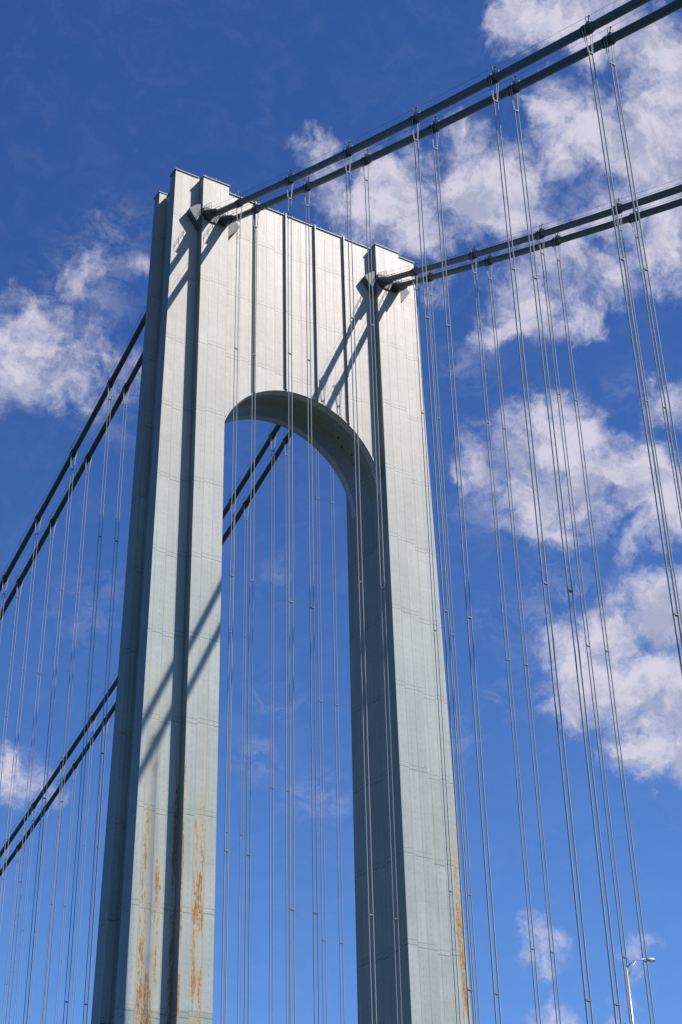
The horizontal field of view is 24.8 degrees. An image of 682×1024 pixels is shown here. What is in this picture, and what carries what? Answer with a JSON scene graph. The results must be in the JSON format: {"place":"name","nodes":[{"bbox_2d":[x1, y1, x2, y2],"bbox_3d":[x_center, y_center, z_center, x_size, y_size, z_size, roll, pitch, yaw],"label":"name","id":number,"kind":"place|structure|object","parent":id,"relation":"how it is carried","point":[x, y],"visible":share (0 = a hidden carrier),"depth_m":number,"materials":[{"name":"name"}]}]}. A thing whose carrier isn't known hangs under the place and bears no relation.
{"place":"outdoors","nodes":[
{"label":"outdoors","id":0,"kind":"place"},
{"bbox_2d":[0,0,681,1023],"label":"sky","id":1,"kind":"structure","parent":0,"point":[101,101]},
{"bbox_2d":[625,958,655,1023],"bbox_3d":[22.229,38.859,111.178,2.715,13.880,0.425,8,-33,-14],"label":"street lamp","id":2,"kind":"object","parent":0,"point":[628,985],"visible":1,"depth_m":113.54,"materials":[{"name":"metal"}]},
{"label":"water","id":3,"kind":"structure","parent":0,"visible":0},
{"bbox_2d":[91,168,471,1023],"bbox_3d":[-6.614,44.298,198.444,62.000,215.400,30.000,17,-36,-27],"label":"bridge tower","id":4,"kind":"structure","parent":3,"relation":"in","point":[155,952],"depth_m":213.74,"materials":[{"name":"metal"}]},
{"bbox_2d":[0,352,142,620],"bbox_3d":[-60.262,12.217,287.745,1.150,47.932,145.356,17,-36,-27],"label":"cable","id":5,"kind":"object","parent":4,"relation":"attached to","point":[90,453],"visible":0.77,"depth_m":271.48,"materials":[{"name":"paint"}]},
{"bbox_2d":[0,581,22,786],"bbox_3d":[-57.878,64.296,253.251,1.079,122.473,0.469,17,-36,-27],"label":"suspender rope","id":6,"kind":"object","parent":5,"relation":"hanging from","point":[8,679],"visible":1,"depth_m":274.51,"materials":[{"name":"metal"}]},
{"bbox_2d":[5,519,55,1023],"bbox_3d":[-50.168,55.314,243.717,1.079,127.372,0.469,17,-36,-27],"label":"suspender rope","id":7,"kind":"object","parent":5,"relation":"hanging from","point":[28,779],"visible":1,"depth_m":250.48,"materials":[{"name":"metal"}]},
{"bbox_2d":[42,455,91,1023],"bbox_3d":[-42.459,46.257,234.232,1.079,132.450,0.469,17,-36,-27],"label":"suspender rope","id":8,"kind":"object","parent":5,"relation":"hanging from","point":[64,747],"visible":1,"depth_m":239.67,"materials":[{"name":"metal"}]},
{"bbox_2d":[83,393,128,1023],"bbox_3d":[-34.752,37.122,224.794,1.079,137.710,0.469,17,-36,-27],"label":"suspender rope","id":9,"kind":"object","parent":5,"relation":"hanging from","point":[103,717],"visible":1,"depth_m":228.28,"materials":[{"name":"metal"}]},
{"bbox_2d":[0,312,145,591],"bbox_3d":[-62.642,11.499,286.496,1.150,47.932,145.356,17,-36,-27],"label":"cable","id":10,"kind":"object","parent":4,"relation":"attached to","point":[91,419],"visible":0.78,"depth_m":266.75,"materials":[{"name":"paint"}]},
{"bbox_2d":[0,579,7,637],"bbox_3d":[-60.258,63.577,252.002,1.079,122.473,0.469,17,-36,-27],"label":"suspender rope","id":11,"kind":"object","parent":10,"relation":"hanging from","point":[1,602],"visible":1,"depth_m":281.65,"materials":[{"name":"metal"}]},
{"bbox_2d":[0,519,40,927],"bbox_3d":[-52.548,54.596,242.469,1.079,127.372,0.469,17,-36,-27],"label":"suspender rope","id":12,"kind":"object","parent":10,"relation":"hanging from","point":[20,717],"visible":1,"depth_m":255.31,"materials":[{"name":"metal"}]},
{"bbox_2d":[23,454,76,1023],"bbox_3d":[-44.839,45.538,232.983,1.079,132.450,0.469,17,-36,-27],"label":"suspender rope","id":13,"kind":"object","parent":10,"relation":"hanging from","point":[47,744],"visible":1,"depth_m":238.40,"materials":[{"name":"metal"}]},
{"bbox_2d":[63,382,113,1023],"bbox_3d":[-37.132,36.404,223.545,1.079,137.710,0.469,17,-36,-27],"label":"suspender rope","id":14,"kind":"object","parent":10,"relation":"hanging from","point":[88,714],"visible":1,"depth_m":227.15,"materials":[{"name":"metal"}]},
{"bbox_2d":[0,424,280,857],"bbox_3d":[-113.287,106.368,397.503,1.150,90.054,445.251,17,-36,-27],"label":"cable","id":15,"kind":"object","parent":4,"relation":"attached to","point":[272,436],"visible":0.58,"depth_m":313.50,"materials":[{"name":"paint"}]},
{"bbox_2d":[0,845,9,904],"bbox_3d":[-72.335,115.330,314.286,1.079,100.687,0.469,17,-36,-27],"label":"suspender rope","id":16,"kind":"object","parent":15,"relation":"hanging from","point":[3,871],"visible":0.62,"depth_m":337.42,"materials":[{"name":"metal"}]},
{"bbox_2d":[13,807,36,1023],"bbox_3d":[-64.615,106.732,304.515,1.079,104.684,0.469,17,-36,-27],"label":"suspender rope","id":17,"kind":"object","parent":15,"relation":"hanging from","point":[25,918],"visible":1,"depth_m":318.57,"materials":[{"name":"metal"}]},
{"bbox_2d":[41,761,64,1023],"bbox_3d":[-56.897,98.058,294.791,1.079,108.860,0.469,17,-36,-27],"label":"suspender rope","id":18,"kind":"object","parent":15,"relation":"hanging from","point":[53,892],"visible":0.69,"depth_m":308.44,"materials":[{"name":"metal"}]},
{"bbox_2d":[70,718,95,1023],"bbox_3d":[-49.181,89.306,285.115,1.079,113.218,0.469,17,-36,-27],"label":"suspender rope","id":19,"kind":"object","parent":15,"relation":"hanging from","point":[83,872],"visible":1,"depth_m":297.51,"materials":[{"name":"metal"}]},
{"bbox_2d":[221,501,235,1010],"bbox_3d":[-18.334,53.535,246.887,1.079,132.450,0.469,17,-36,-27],"label":"suspender rope","id":20,"kind":"object","parent":15,"relation":"hanging from","point":[228,765],"visible":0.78,"depth_m":253.65,"materials":[{"name":"metal"}]},
{"bbox_2d":[269,432,275,1023],"bbox_3d":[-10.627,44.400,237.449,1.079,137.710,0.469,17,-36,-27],"label":"suspender rope","id":21,"kind":"object","parent":15,"relation":"hanging from","point":[270,744],"visible":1,"depth_m":243.34,"materials":[{"name":"metal"}]},
{"bbox_2d":[315,448,326,1023],"bbox_3d":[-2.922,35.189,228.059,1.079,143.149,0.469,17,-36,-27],"label":"suspender rope","id":22,"kind":"object","parent":15,"relation":"hanging from","point":[322,747],"visible":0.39,"depth_m":228.15,"materials":[{"name":"metal"}]},
{"bbox_2d":[0,429,293,875],"bbox_3d":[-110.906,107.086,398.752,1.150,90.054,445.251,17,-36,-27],"label":"cable","id":23,"kind":"object","parent":4,"relation":"attached to","point":[246,502],"visible":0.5,"depth_m":315.78,"materials":[{"name":"paint"}]},
{"bbox_2d":[1,848,21,1023],"bbox_3d":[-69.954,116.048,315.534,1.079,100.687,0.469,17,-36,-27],"label":"suspender rope","id":24,"kind":"object","parent":23,"relation":"hanging from","point":[9,937],"visible":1,"depth_m":330.94,"materials":[{"name":"metal"}]},
{"bbox_2d":[27,805,48,1023],"bbox_3d":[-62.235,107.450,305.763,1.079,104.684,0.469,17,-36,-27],"label":"suspender rope","id":25,"kind":"object","parent":23,"relation":"hanging from","point":[38,918],"visible":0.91,"depth_m":319.71,"materials":[{"name":"metal"}]},
{"bbox_2d":[55,763,77,1022],"bbox_3d":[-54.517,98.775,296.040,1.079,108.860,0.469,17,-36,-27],"label":"suspender rope","id":26,"kind":"object","parent":23,"relation":"hanging from","point":[64,894],"visible":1,"depth_m":309.61,"materials":[{"name":"metal"}]},
{"bbox_2d":[85,718,107,1023],"bbox_3d":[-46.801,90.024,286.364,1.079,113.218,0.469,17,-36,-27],"label":"suspender rope","id":27,"kind":"object","parent":23,"relation":"hanging from","point":[94,872],"visible":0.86,"depth_m":298.71,"materials":[{"name":"metal"}]},
{"bbox_2d":[237,504,248,1023],"bbox_3d":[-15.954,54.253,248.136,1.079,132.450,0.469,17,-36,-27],"label":"suspender rope","id":28,"kind":"object","parent":23,"relation":"hanging from","point":[241,771],"visible":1,"depth_m":255.00,"materials":[{"name":"metal"}]},
{"bbox_2d":[284,441,289,1023],"bbox_3d":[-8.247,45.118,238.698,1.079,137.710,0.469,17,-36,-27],"label":"suspender rope","id":29,"kind":"object","parent":23,"relation":"hanging from","point":[288,746],"visible":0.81,"depth_m":244.97,"materials":[{"name":"metal"}]},
{"bbox_2d":[330,465,344,1023],"bbox_3d":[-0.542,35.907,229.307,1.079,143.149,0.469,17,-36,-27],"label":"suspender rope","id":30,"kind":"object","parent":23,"relation":"hanging from","point":[338,753],"visible":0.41,"depth_m":229.41,"materials":[{"name":"metal"}]},
{"bbox_2d":[208,0,650,216],"bbox_3d":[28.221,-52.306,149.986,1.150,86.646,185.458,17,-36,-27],"label":"cable","id":31,"kind":"object","parent":4,"relation":"attached to","point":[591,27],"visible":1,"depth_m":176.02,"materials":[{"name":"paint"}]},
{"bbox_2d":[221,199,242,1023],"bbox_3d":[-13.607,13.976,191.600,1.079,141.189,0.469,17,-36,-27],"label":"suspender rope","id":32,"kind":"object","parent":31,"relation":"hanging from","point":[232,634],"visible":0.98,"depth_m":190.13,"materials":[{"name":"metal"}]},
{"bbox_2d":[285,176,294,1023],"bbox_3d":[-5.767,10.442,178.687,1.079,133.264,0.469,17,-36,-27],"label":"suspender rope","id":33,"kind":"object","parent":31,"relation":"hanging from","point":[290,909],"visible":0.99,"depth_m":176.57,"materials":[{"name":"metal"}]},
{"bbox_2d":[343,148,376,1023],"bbox_3d":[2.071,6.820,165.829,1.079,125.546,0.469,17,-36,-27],"label":"suspender rope","id":34,"kind":"object","parent":31,"relation":"hanging from","point":[372,914],"visible":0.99,"depth_m":162.77,"materials":[{"name":"metal"}]},
{"bbox_2d":[410,114,474,1023],"bbox_3d":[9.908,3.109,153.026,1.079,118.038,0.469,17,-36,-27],"label":"suspender rope","id":35,"kind":"object","parent":31,"relation":"hanging from","point":[467,989],"visible":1,"depth_m":149.02,"materials":[{"name":"metal"}]},
{"bbox_2d":[488,73,593,1023],"bbox_3d":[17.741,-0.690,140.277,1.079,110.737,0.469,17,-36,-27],"label":"suspender rope","id":36,"kind":"object","parent":31,"relation":"hanging from","point":[543,584],"visible":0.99,"depth_m":135.28,"materials":[{"name":"metal"}]},
{"bbox_2d":[582,23,681,674],"bbox_3d":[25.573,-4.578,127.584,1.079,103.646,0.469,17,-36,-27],"label":"suspender rope","id":37,"kind":"object","parent":31,"relation":"hanging from","point":[623,260],"visible":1,"depth_m":132.66,"materials":[{"name":"metal"}]},
{"bbox_2d":[225,0,681,222],"bbox_3d":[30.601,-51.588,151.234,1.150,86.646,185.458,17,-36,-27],"label":"cable","id":38,"kind":"object","parent":4,"relation":"attached to","point":[613,38],"visible":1,"depth_m":175.23,"materials":[{"name":"paint"}]},
{"bbox_2d":[244,205,258,1023],"bbox_3d":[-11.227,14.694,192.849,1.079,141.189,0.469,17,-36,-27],"label":"suspender rope","id":39,"kind":"object","parent":38,"relation":"hanging from","point":[249,855],"visible":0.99,"depth_m":191.69,"materials":[{"name":"metal"}]},
{"bbox_2d":[303,183,318,1023],"bbox_3d":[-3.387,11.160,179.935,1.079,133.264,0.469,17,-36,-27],"label":"suspender rope","id":40,"kind":"object","parent":38,"relation":"hanging from","point":[310,607],"visible":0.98,"depth_m":177.88,"materials":[{"name":"metal"}]},
{"bbox_2d":[362,155,401,1023],"bbox_3d":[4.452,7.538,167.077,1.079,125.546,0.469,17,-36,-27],"label":"suspender rope","id":41,"kind":"object","parent":38,"relation":"hanging from","point":[382,588],"visible":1,"depth_m":164.24,"materials":[{"name":"metal"}]},
{"bbox_2d":[430,125,501,1023],"bbox_3d":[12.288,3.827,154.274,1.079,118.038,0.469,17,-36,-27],"label":"suspender rope","id":42,"kind":"object","parent":38,"relation":"hanging from","point":[469,617],"visible":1,"depth_m":150.37,"materials":[{"name":"metal"}]},
{"bbox_2d":[509,83,621,1023],"bbox_3d":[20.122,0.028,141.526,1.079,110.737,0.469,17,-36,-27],"label":"suspender rope","id":43,"kind":"object","parent":38,"relation":"hanging from","point":[568,590],"visible":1,"depth_m":136.86,"materials":[{"name":"metal"}]},
{"bbox_2d":[603,34,681,509],"bbox_3d":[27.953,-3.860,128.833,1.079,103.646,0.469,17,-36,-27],"label":"suspender rope","id":44,"kind":"object","parent":38,"relation":"hanging from","point":[646,268],"visible":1,"depth_m":139.56,"materials":[{"name":"metal"}]},
{"bbox_2d":[378,178,681,281],"bbox_3d":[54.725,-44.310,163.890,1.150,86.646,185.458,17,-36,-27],"label":"cable","id":45,"kind":"object","parent":4,"relation":"attached to","point":[541,233],"visible":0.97,"depth_m":211.63,"materials":[{"name":"paint"}]},
{"bbox_2d":[411,270,460,1023],"bbox_3d":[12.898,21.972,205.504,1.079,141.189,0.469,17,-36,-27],"label":"suspender rope","id":46,"kind":"object","parent":45,"relation":"hanging from","point":[438,663],"visible":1,"depth_m":205.93,"materials":[{"name":"metal"}]},
{"bbox_2d":[469,251,540,1023],"bbox_3d":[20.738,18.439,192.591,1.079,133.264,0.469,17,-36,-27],"label":"suspender rope","id":47,"kind":"object","parent":45,"relation":"hanging from","point":[531,949],"visible":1,"depth_m":192.35,"materials":[{"name":"metal"}]},
{"bbox_2d":[536,230,634,1023],"bbox_3d":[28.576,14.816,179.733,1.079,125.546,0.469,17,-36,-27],"label":"suspender rope","id":48,"kind":"object","parent":45,"relation":"hanging from","point":[559,393],"visible":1,"depth_m":179.13,"materials":[{"name":"metal"}]},
{"bbox_2d":[613,210,681,645],"bbox_3d":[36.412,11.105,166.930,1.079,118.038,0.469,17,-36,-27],"label":"suspender rope","id":49,"kind":"object","parent":45,"relation":"hanging from","point":[647,401],"visible":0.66,"depth_m":180.21,"materials":[{"name":"metal"}]},
{"bbox_2d":[395,196,681,287],"bbox_3d":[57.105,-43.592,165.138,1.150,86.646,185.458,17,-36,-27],"label":"cable","id":50,"kind":"object","parent":4,"relation":"attached to","point":[491,260],"visible":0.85,"depth_m":213.84,"materials":[{"name":"paint"}]},
{"bbox_2d":[427,274,479,1023],"bbox_3d":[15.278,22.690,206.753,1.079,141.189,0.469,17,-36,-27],"label":"suspender rope","id":51,"kind":"object","parent":50,"relation":"hanging from","point":[453,668],"visible":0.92,"depth_m":207.22,"materials":[{"name":"metal"}]},
{"bbox_2d":[485,257,560,1023],"bbox_3d":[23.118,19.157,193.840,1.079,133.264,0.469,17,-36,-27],"label":"suspender rope","id":52,"kind":"object","parent":50,"relation":"hanging from","point":[552,952],"visible":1,"depth_m":193.43,"materials":[{"name":"metal"}]},
{"bbox_2d":[553,237,654,1023],"bbox_3d":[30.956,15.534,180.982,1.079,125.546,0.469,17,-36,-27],"label":"suspender rope","id":53,"kind":"object","parent":50,"relation":"hanging from","point":[559,259],"visible":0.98,"depth_m":179.88,"materials":[{"name":"metal"}]},
{"bbox_2d":[629,212,681,527],"bbox_3d":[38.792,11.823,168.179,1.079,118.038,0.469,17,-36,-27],"label":"suspender rope","id":54,"kind":"object","parent":50,"relation":"hanging from","point":[663,407],"visible":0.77,"depth_m":185.77,"materials":[{"name":"metal"}]}
]}

